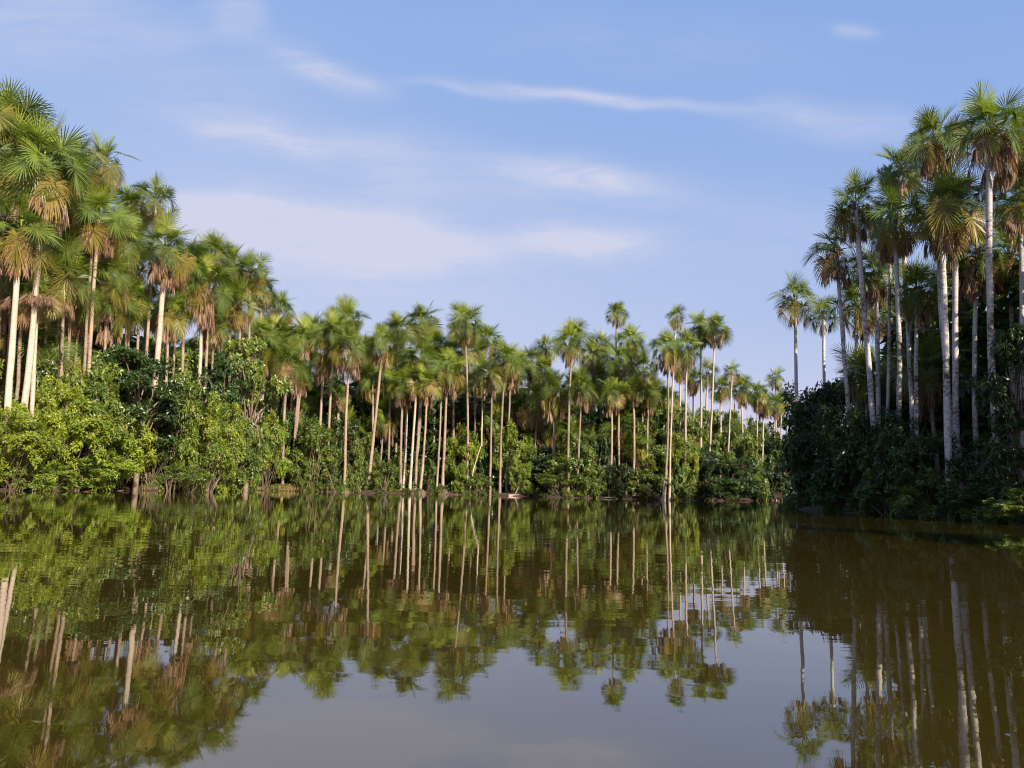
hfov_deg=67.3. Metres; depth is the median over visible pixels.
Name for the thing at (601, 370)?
palm tree
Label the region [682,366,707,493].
palm tree
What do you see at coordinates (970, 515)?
shrub
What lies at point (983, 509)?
shrub
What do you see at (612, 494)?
shrub
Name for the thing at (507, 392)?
palm tree
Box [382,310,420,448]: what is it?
palm tree
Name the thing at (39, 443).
shrub
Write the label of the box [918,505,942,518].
shrub
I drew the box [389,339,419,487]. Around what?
palm tree
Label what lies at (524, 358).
palm tree
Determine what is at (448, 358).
palm tree
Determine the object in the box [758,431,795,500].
shrub
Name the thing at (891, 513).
shrub
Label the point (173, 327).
palm tree
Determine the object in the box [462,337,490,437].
palm tree
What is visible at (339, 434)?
shrub
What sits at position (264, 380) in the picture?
palm tree
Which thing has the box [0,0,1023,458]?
sky
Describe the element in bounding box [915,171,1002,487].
palm tree
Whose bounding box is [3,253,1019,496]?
forest thicket
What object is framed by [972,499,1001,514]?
shrub
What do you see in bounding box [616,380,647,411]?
palm tree
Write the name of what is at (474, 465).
leaning sapling
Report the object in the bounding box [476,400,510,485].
palm tree
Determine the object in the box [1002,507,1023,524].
shrub
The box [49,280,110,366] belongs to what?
palm tree
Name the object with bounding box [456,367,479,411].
palm tree
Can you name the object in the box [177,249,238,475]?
palm tree
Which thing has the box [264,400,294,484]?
palm tree
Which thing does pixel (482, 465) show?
shrub
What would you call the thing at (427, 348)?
palm tree
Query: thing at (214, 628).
water
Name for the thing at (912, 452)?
shrub
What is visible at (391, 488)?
shrub
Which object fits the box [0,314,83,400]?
tree
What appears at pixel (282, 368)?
palm tree
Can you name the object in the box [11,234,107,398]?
palm tree
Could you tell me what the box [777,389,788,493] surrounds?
palm tree
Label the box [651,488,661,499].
root tangle
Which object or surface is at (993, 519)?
shrub
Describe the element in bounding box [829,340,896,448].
tree
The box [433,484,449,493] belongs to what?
shrub
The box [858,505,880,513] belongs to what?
shrub
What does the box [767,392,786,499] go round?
palm tree
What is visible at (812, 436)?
shrub
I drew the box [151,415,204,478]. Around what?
shrub
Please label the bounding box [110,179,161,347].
palm tree
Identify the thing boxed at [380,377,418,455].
palm tree
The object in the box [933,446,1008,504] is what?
shrub
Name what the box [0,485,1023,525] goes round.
ground
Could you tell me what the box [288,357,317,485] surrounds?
palm tree
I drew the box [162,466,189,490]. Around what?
shrub
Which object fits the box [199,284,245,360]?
palm tree
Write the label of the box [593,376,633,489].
palm tree
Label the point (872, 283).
palm tree
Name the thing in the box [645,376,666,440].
palm tree
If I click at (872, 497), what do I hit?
shrub
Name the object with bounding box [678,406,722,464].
broadleaf tree
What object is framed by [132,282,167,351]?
palm tree
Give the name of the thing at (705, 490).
shrub
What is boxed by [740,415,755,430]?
palm tree
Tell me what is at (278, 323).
palm tree
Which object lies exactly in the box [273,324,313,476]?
palm tree
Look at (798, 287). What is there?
palm tree
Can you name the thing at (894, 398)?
palm tree
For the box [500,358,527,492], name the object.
palm tree
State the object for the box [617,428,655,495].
palm tree
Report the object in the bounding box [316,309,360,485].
palm tree
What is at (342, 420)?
palm tree
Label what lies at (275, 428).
shrub
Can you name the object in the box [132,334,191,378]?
palm tree
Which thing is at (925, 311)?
palm tree
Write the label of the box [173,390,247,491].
shrub
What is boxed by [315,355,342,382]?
palm tree
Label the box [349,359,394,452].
palm tree
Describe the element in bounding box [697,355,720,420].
palm tree
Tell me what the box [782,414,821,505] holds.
shrub
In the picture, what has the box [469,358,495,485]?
palm tree
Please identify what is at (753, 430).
shrub
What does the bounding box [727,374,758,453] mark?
palm tree
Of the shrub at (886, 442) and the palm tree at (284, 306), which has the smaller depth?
the shrub at (886, 442)
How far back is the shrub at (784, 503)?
59.77 m
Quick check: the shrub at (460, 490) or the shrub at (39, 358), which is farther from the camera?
the shrub at (460, 490)
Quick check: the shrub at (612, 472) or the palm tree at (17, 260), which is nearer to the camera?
the palm tree at (17, 260)
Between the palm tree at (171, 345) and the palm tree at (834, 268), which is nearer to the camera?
the palm tree at (834, 268)
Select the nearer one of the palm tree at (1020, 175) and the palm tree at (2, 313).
the palm tree at (1020, 175)
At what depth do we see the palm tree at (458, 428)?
100.31 m
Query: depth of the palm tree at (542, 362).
102.72 m
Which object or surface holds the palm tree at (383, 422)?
on the ground at (129, 488)
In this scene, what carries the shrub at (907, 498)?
on the ground at (129, 488)
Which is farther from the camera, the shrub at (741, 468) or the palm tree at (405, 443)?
the shrub at (741, 468)
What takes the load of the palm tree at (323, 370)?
on the ground at (129, 488)
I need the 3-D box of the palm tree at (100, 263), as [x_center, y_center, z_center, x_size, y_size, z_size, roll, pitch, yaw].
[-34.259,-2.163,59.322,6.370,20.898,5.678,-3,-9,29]
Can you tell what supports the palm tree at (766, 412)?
on the ground at (129, 488)
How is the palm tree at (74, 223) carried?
on the ground at (129, 488)
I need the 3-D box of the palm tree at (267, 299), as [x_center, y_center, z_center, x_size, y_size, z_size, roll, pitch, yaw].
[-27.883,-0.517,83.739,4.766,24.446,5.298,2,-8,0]
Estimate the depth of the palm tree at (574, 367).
123.27 m
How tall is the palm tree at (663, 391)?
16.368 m
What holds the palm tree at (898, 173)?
on the ground at (129, 488)
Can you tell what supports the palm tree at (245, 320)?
on the ground at (129, 488)
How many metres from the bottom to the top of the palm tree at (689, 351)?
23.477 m
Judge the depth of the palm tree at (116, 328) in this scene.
61.53 m
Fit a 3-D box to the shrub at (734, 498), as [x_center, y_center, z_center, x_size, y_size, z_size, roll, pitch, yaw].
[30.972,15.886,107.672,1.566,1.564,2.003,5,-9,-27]
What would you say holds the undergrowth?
on the ground at (129, 488)
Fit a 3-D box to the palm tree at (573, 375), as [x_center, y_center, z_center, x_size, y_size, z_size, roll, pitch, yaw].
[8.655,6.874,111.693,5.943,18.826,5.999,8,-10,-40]
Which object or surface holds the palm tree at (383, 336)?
on the ground at (129, 488)
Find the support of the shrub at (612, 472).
on the ground at (129, 488)
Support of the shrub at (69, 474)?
on the ground at (129, 488)
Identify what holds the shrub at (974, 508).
on the ground at (129, 488)
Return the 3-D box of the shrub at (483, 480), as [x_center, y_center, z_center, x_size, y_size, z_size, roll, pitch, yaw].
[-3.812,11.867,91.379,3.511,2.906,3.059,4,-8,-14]
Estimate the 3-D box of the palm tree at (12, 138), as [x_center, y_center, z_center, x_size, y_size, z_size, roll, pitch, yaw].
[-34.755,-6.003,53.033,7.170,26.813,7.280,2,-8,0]
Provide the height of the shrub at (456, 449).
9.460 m
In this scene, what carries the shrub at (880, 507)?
on the ground at (129, 488)
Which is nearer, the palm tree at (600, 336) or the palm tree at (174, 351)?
the palm tree at (174, 351)
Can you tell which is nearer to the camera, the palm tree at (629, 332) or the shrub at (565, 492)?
the shrub at (565, 492)
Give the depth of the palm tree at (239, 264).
77.97 m
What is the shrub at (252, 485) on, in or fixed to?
on the ground at (129, 488)
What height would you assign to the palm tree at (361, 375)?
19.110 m
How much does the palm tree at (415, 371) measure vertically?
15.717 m
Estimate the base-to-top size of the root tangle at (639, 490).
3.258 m
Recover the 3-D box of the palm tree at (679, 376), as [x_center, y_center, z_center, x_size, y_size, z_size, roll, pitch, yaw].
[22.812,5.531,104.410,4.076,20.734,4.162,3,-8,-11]
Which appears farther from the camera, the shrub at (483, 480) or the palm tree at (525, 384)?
the palm tree at (525, 384)
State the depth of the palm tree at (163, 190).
67.33 m
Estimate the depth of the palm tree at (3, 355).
54.48 m
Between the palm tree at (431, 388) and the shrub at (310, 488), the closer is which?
the shrub at (310, 488)
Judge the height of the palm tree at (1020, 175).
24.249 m
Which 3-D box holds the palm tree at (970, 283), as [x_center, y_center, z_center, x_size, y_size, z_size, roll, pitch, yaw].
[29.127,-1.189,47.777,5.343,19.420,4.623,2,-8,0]
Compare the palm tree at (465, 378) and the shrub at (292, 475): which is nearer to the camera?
the shrub at (292, 475)
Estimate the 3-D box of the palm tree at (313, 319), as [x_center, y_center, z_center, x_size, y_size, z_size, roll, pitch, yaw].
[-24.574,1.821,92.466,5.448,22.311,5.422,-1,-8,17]
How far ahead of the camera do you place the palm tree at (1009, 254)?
49.01 m
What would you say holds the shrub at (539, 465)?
on the ground at (129, 488)
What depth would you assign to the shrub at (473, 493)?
90.58 m
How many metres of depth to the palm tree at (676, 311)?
96.77 m
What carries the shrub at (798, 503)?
on the ground at (129, 488)
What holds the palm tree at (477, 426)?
on the ground at (129, 488)
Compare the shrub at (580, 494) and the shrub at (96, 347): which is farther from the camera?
the shrub at (580, 494)
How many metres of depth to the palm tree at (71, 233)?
56.26 m
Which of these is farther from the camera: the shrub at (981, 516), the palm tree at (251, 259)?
the palm tree at (251, 259)
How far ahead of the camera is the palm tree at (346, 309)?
94.33 m
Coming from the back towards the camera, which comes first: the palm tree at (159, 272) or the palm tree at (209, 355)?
the palm tree at (209, 355)
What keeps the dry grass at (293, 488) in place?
on the ground at (129, 488)
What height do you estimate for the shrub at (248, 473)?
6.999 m
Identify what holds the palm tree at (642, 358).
on the ground at (129, 488)
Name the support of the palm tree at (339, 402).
on the ground at (129, 488)
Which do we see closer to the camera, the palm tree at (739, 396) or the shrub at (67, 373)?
the shrub at (67, 373)
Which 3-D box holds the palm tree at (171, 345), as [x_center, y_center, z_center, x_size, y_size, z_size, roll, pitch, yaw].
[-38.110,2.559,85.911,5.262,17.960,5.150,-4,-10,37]
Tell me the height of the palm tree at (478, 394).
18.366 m
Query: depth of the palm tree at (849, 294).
59.03 m
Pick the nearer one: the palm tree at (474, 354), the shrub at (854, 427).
the shrub at (854, 427)
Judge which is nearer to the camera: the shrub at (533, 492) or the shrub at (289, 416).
the shrub at (289, 416)
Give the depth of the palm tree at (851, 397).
62.52 m
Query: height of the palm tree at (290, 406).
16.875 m
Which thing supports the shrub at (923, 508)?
on the ground at (129, 488)
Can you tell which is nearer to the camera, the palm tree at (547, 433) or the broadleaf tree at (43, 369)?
the broadleaf tree at (43, 369)
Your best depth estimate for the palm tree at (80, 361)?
58.39 m
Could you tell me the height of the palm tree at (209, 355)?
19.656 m
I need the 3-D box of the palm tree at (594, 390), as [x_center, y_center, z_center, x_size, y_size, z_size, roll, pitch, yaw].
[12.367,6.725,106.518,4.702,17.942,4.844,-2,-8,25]
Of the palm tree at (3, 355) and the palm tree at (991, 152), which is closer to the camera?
the palm tree at (991, 152)
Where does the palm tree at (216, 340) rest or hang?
on the ground at (129, 488)
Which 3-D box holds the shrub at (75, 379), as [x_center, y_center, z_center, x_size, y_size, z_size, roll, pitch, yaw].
[-30.711,3.207,55.215,5.963,10.165,5.195,-2,-9,27]
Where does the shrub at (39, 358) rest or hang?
on the ground at (129, 488)
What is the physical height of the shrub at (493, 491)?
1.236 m
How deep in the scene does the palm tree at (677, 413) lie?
125.31 m
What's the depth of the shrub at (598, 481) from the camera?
92.22 m
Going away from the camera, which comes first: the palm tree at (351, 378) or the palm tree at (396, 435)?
the palm tree at (396, 435)
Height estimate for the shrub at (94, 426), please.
7.719 m
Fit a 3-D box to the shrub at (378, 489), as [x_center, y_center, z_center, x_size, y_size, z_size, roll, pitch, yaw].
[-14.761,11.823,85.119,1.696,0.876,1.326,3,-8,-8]
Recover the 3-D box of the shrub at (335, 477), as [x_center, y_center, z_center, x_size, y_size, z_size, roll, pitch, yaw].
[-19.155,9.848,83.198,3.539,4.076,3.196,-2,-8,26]
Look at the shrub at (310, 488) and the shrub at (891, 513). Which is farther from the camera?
the shrub at (310, 488)
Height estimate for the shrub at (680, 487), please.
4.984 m
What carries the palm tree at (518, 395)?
on the ground at (129, 488)
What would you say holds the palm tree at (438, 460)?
on the ground at (129, 488)
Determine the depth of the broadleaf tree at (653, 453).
102.39 m
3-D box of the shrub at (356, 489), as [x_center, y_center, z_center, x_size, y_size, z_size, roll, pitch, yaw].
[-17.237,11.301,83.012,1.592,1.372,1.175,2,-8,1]
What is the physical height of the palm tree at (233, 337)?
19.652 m
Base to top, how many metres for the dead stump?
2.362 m
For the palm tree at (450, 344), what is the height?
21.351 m
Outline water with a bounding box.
[0,490,1023,767]
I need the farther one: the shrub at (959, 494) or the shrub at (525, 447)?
the shrub at (525, 447)
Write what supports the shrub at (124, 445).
on the ground at (129, 488)
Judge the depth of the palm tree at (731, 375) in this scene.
114.96 m
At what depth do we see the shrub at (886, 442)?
47.76 m
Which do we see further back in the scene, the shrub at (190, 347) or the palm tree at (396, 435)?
the palm tree at (396, 435)
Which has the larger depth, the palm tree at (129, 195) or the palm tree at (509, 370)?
the palm tree at (509, 370)
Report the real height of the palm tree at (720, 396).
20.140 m
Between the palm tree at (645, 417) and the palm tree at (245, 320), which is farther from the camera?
the palm tree at (645, 417)
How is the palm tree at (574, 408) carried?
on the ground at (129, 488)
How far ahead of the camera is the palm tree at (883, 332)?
67.89 m
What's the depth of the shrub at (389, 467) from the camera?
85.80 m
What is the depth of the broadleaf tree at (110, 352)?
60.19 m
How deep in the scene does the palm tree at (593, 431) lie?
101.42 m
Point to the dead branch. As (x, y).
(330, 480)
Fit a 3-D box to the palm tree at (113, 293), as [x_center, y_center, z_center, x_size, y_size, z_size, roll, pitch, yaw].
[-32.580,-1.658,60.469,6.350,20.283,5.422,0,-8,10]
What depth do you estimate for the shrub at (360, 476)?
83.62 m
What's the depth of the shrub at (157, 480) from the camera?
61.71 m
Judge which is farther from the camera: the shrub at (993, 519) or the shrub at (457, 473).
the shrub at (457, 473)
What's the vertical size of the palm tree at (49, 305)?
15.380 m
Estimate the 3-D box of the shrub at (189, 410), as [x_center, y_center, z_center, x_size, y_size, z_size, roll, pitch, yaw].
[-27.614,4.247,63.017,6.845,11.124,6.460,0,-8,14]
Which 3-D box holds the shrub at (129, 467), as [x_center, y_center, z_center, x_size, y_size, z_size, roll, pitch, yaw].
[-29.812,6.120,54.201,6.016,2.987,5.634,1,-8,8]
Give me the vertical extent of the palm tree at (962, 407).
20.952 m
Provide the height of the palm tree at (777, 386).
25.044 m
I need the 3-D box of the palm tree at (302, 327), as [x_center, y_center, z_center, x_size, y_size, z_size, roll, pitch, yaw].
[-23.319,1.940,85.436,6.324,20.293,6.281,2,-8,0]
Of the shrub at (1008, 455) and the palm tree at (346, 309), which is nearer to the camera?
the shrub at (1008, 455)
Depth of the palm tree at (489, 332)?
102.24 m
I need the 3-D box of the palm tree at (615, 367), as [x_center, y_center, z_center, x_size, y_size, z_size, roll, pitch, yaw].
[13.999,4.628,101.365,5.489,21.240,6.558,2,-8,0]
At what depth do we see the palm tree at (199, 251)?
70.13 m
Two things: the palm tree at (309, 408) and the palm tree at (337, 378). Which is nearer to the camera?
the palm tree at (309, 408)
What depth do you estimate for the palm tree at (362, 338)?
95.62 m
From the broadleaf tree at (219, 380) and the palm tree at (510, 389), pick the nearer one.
the broadleaf tree at (219, 380)
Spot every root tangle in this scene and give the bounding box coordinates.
[631,478,651,499]
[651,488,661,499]
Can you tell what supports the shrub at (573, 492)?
on the ground at (129, 488)
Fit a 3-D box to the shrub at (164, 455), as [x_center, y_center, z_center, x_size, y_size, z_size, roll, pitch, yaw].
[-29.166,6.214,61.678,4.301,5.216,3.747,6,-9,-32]
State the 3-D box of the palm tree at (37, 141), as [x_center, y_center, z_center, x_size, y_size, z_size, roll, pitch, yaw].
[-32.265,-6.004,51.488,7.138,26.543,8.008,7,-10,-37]
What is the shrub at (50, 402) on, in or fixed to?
on the ground at (129, 488)
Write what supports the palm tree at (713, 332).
on the ground at (129, 488)
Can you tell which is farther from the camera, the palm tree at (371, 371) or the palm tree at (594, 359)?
the palm tree at (594, 359)
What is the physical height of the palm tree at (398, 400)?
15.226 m
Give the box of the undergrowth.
[28,468,969,507]
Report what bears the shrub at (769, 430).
on the ground at (129, 488)
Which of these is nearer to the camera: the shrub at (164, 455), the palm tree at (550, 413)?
the shrub at (164, 455)
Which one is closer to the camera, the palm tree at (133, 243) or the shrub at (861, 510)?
the shrub at (861, 510)
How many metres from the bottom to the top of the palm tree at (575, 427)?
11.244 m
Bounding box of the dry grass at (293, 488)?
[142,483,328,490]
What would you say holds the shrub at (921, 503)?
on the ground at (129, 488)
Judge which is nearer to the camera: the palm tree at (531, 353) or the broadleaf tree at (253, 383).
the broadleaf tree at (253, 383)
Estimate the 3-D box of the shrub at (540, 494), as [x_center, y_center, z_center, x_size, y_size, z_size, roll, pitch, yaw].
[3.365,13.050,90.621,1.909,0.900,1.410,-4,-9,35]
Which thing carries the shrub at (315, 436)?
on the ground at (129, 488)
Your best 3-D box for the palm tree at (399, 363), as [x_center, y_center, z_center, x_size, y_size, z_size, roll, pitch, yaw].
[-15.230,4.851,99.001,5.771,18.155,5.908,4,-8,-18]
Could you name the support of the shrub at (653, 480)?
on the ground at (129, 488)
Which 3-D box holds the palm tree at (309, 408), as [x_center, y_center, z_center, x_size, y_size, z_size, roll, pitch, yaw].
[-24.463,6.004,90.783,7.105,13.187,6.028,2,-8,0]
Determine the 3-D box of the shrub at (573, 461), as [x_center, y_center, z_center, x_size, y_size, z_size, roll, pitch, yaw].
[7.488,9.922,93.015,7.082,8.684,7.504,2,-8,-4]
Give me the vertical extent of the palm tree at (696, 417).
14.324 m
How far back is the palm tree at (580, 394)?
92.47 m
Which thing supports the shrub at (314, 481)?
on the ground at (129, 488)
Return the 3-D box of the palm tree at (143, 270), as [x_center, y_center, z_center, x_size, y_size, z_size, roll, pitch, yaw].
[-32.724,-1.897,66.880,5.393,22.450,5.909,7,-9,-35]
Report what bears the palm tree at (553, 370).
on the ground at (129, 488)
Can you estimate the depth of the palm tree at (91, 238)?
57.85 m
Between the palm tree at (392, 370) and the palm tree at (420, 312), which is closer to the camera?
the palm tree at (392, 370)
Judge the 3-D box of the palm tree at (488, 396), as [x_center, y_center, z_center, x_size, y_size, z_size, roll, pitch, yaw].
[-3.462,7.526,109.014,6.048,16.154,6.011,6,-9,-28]
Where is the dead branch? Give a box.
[325,463,335,492]
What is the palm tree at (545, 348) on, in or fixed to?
on the ground at (129, 488)
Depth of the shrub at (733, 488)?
103.56 m
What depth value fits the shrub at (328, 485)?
82.01 m
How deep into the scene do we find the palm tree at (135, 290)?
63.82 m
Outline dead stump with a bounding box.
[661,481,664,499]
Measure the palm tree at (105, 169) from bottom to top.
28.180 m
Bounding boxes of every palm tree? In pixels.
[0,74,61,337]
[0,104,79,410]
[0,108,98,483]
[0,179,70,485]
[0,183,30,412]
[0,222,29,357]
[0,258,57,401]
[0,269,72,477]
[0,303,16,353]
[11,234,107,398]
[21,211,87,358]
[22,320,100,389]
[41,238,120,348]
[48,163,101,357]
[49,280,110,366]
[59,131,121,368]
[67,179,141,485]
[73,130,138,455]
[74,264,133,357]
[77,217,127,280]
[81,241,138,365]
[89,274,146,346]
[99,203,150,468]
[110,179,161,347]
[117,240,173,485]
[119,271,153,485]
[129,171,180,484]
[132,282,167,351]
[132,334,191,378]
[135,205,198,477]
[144,287,197,387]
[155,276,202,375]
[164,333,198,357]
[168,234,210,371]
[176,330,210,368]
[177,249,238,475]
[188,228,239,435]
[193,300,239,389]
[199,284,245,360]
[210,239,258,385]
[214,273,269,466]
[214,333,241,359]
[230,247,274,484]
[231,312,286,419]
[247,271,280,422]
[252,311,294,481]
[253,340,284,418]
[256,339,279,420]
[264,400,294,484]
[265,289,297,483]
[265,337,310,483]
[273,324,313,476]
[276,312,329,484]
[276,355,320,483]
[286,387,329,431]
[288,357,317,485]
[299,309,331,438]
[305,336,341,464]
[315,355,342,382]
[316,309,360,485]
[319,375,345,390]
[325,293,368,429]
[326,320,366,488]
[330,406,369,487]
[331,383,351,482]
[344,373,376,382]
[345,343,375,472]
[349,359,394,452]
[356,400,381,444]
[357,332,377,435]
[362,321,411,489]
[365,394,405,479]
[375,352,406,458]
[380,363,399,488]
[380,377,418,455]
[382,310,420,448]
[386,367,412,489]
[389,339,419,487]
[395,361,434,488]
[398,332,442,489]
[398,386,413,487]
[406,298,445,459]
[413,364,446,489]
[413,380,429,490]
[416,326,452,487]
[424,344,470,487]
[433,366,449,489]
[438,333,472,479]
[443,407,472,459]
[445,300,487,490]
[455,361,472,395]
[455,367,487,405]
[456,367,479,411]
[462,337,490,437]
[465,405,489,441]
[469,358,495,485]
[473,322,504,485]
[474,358,508,494]
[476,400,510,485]
[480,337,526,492]
[485,385,505,415]
[498,385,525,401]
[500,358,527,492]
[503,386,535,452]
[515,346,532,431]
[516,374,558,486]
[516,376,548,396]
[517,423,534,489]
[521,353,555,490]
[522,342,540,392]
[530,365,578,491]
[532,410,573,491]
[533,333,559,389]
[543,365,565,393]
[547,316,595,494]
[555,413,597,469]
[560,363,589,395]
[562,370,591,403]
[564,368,600,493]
[571,401,597,430]
[578,337,608,430]
[580,422,609,468]
[586,360,623,437]
[588,373,613,432]
[589,329,615,434]
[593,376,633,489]
[598,403,649,493]
[603,342,639,479]
[604,299,629,446]
[611,323,649,361]
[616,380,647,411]
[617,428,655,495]
[619,371,649,495]
[630,347,661,482]
[631,407,656,438]
[637,378,665,493]
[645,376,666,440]
[646,327,688,499]
[657,385,684,490]
[665,303,687,499]
[669,326,703,481]
[670,360,692,432]
[673,400,689,420]
[673,414,699,447]
[682,309,721,494]
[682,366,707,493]
[688,411,721,439]
[694,311,735,482]
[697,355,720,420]
[705,373,735,496]
[716,413,747,477]
[722,417,743,450]
[723,359,744,497]
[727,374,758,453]
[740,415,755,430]
[746,380,773,454]
[750,389,775,461]
[765,365,785,499]
[767,271,819,499]
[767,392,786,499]
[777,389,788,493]
[801,212,875,503]
[805,294,839,387]
[821,277,895,415]
[824,164,888,504]
[836,354,895,415]
[837,246,907,429]
[864,175,925,495]
[867,219,914,459]
[868,285,901,404]
[870,139,926,436]
[873,252,959,436]
[875,158,995,503]
[875,372,909,428]
[901,102,978,452]
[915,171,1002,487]
[923,246,981,485]
[939,77,1023,447]
[946,217,1015,468]
[966,216,1018,488]
[973,164,1023,477]
[996,105,1023,178]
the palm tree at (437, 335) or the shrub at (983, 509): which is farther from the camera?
the palm tree at (437, 335)
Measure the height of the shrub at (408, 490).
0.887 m
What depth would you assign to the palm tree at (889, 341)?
52.47 m
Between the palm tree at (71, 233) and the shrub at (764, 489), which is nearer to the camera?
the palm tree at (71, 233)
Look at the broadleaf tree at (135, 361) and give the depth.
59.29 m
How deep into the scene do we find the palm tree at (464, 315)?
95.04 m
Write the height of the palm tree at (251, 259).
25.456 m
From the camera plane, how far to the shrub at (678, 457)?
98.45 m
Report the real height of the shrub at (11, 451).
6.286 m
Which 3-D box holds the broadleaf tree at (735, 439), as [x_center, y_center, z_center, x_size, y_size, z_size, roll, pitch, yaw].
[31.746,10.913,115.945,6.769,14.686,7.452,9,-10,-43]
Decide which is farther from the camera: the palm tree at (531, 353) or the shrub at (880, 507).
the palm tree at (531, 353)
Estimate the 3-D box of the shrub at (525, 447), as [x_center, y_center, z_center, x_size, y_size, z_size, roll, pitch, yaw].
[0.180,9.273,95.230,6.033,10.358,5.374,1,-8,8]
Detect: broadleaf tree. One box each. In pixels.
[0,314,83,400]
[0,338,66,453]
[99,343,142,410]
[105,344,193,490]
[192,351,246,479]
[207,336,293,490]
[600,399,668,495]
[656,406,704,473]
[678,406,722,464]
[707,408,751,476]
[777,377,864,504]
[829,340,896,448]
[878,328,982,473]
[959,321,1023,484]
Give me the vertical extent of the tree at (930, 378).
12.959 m
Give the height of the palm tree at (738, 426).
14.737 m
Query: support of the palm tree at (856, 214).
on the ground at (129, 488)
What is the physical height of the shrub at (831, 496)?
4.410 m
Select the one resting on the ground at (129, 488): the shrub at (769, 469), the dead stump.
the shrub at (769, 469)
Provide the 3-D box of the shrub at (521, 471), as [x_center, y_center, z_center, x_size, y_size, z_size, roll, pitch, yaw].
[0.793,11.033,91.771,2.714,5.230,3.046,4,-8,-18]
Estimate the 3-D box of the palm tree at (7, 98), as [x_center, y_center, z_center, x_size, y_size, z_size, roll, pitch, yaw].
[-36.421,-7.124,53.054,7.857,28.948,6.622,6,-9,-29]
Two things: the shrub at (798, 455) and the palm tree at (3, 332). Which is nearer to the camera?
the palm tree at (3, 332)
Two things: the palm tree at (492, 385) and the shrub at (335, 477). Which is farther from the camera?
the palm tree at (492, 385)
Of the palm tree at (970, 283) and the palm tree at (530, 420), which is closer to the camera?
the palm tree at (970, 283)
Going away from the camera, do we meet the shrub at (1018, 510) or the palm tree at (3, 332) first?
the shrub at (1018, 510)
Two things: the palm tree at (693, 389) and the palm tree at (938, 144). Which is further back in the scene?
the palm tree at (693, 389)
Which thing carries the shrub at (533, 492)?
on the ground at (129, 488)
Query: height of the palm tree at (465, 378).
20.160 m
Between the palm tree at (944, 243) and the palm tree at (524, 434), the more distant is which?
the palm tree at (524, 434)
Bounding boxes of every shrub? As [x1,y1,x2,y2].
[0,398,43,483]
[0,408,68,490]
[5,337,58,395]
[13,374,86,485]
[20,352,82,427]
[25,383,128,490]
[33,463,79,489]
[53,450,137,490]
[54,357,138,485]
[63,350,136,487]
[80,421,157,489]
[92,334,148,481]
[126,344,204,484]
[132,370,216,490]
[134,433,176,486]
[141,474,162,488]
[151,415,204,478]
[160,461,216,492]
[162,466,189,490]
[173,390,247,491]
[174,338,221,453]
[215,422,267,491]
[234,463,257,490]
[251,409,291,486]
[261,406,305,485]
[267,485,279,490]
[282,415,344,488]
[286,453,319,488]
[303,411,359,485]
[306,485,314,491]
[308,478,319,488]
[318,482,332,490]
[320,457,353,487]
[334,483,348,491]
[340,457,369,492]
[346,484,359,491]
[349,432,381,488]
[366,459,400,490]
[373,487,385,492]
[385,484,395,491]
[387,451,408,489]
[401,488,412,492]
[417,457,436,490]
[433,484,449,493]
[442,422,488,491]
[450,459,468,489]
[454,482,466,494]
[460,455,493,489]
[465,489,476,494]
[467,472,494,494]
[489,418,537,492]
[491,487,498,494]
[508,455,531,492]
[522,488,538,495]
[525,445,571,493]
[525,483,539,495]
[533,491,547,496]
[535,469,578,495]
[546,430,604,496]
[560,485,571,496]
[570,489,579,496]
[573,452,606,497]
[573,490,585,496]
[586,431,615,494]
[602,463,634,497]
[606,490,622,498]
[621,457,671,498]
[660,433,701,497]
[666,466,697,500]
[668,442,722,500]
[695,476,745,498]
[710,457,761,499]
[728,493,739,500]
[732,425,767,497]
[734,423,777,487]
[747,413,789,475]
[748,466,770,500]
[750,461,774,500]
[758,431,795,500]
[765,471,790,500]
[777,491,803,508]
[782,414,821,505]
[789,493,807,508]
[792,463,829,500]
[805,449,862,511]
[808,423,847,501]
[809,400,893,507]
[850,462,916,514]
[855,405,931,511]
[858,500,886,513]
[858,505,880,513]
[883,430,963,506]
[888,504,908,515]
[891,466,947,517]
[913,496,937,517]
[916,495,935,516]
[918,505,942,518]
[932,484,1015,517]
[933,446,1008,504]
[954,499,993,522]
[965,504,995,519]
[970,500,1002,522]
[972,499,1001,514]
[975,511,989,522]
[976,437,1023,506]
[981,513,1009,523]
[982,488,1023,523]
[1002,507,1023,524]
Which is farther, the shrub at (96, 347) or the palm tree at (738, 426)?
the palm tree at (738, 426)
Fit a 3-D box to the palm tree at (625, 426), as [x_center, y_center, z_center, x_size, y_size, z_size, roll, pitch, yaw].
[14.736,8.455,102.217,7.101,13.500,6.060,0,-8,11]
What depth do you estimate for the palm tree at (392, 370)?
92.24 m
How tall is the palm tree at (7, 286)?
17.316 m
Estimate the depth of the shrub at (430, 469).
92.41 m
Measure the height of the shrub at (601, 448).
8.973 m
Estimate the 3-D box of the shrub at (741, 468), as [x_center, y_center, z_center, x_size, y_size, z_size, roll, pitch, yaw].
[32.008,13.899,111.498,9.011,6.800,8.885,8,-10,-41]
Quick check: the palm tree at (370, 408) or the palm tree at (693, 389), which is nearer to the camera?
the palm tree at (370, 408)
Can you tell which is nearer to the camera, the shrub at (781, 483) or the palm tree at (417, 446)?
the palm tree at (417, 446)
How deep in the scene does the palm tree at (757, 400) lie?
128.21 m
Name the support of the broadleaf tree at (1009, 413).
on the ground at (129, 488)
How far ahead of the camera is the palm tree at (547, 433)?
99.28 m
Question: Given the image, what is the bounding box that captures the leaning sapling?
[469,443,481,488]
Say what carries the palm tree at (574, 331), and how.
on the ground at (129, 488)
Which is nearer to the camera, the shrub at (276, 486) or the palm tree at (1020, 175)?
the palm tree at (1020, 175)
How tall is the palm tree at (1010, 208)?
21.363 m
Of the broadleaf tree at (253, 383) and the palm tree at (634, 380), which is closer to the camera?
the broadleaf tree at (253, 383)
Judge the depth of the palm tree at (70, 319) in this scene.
59.15 m

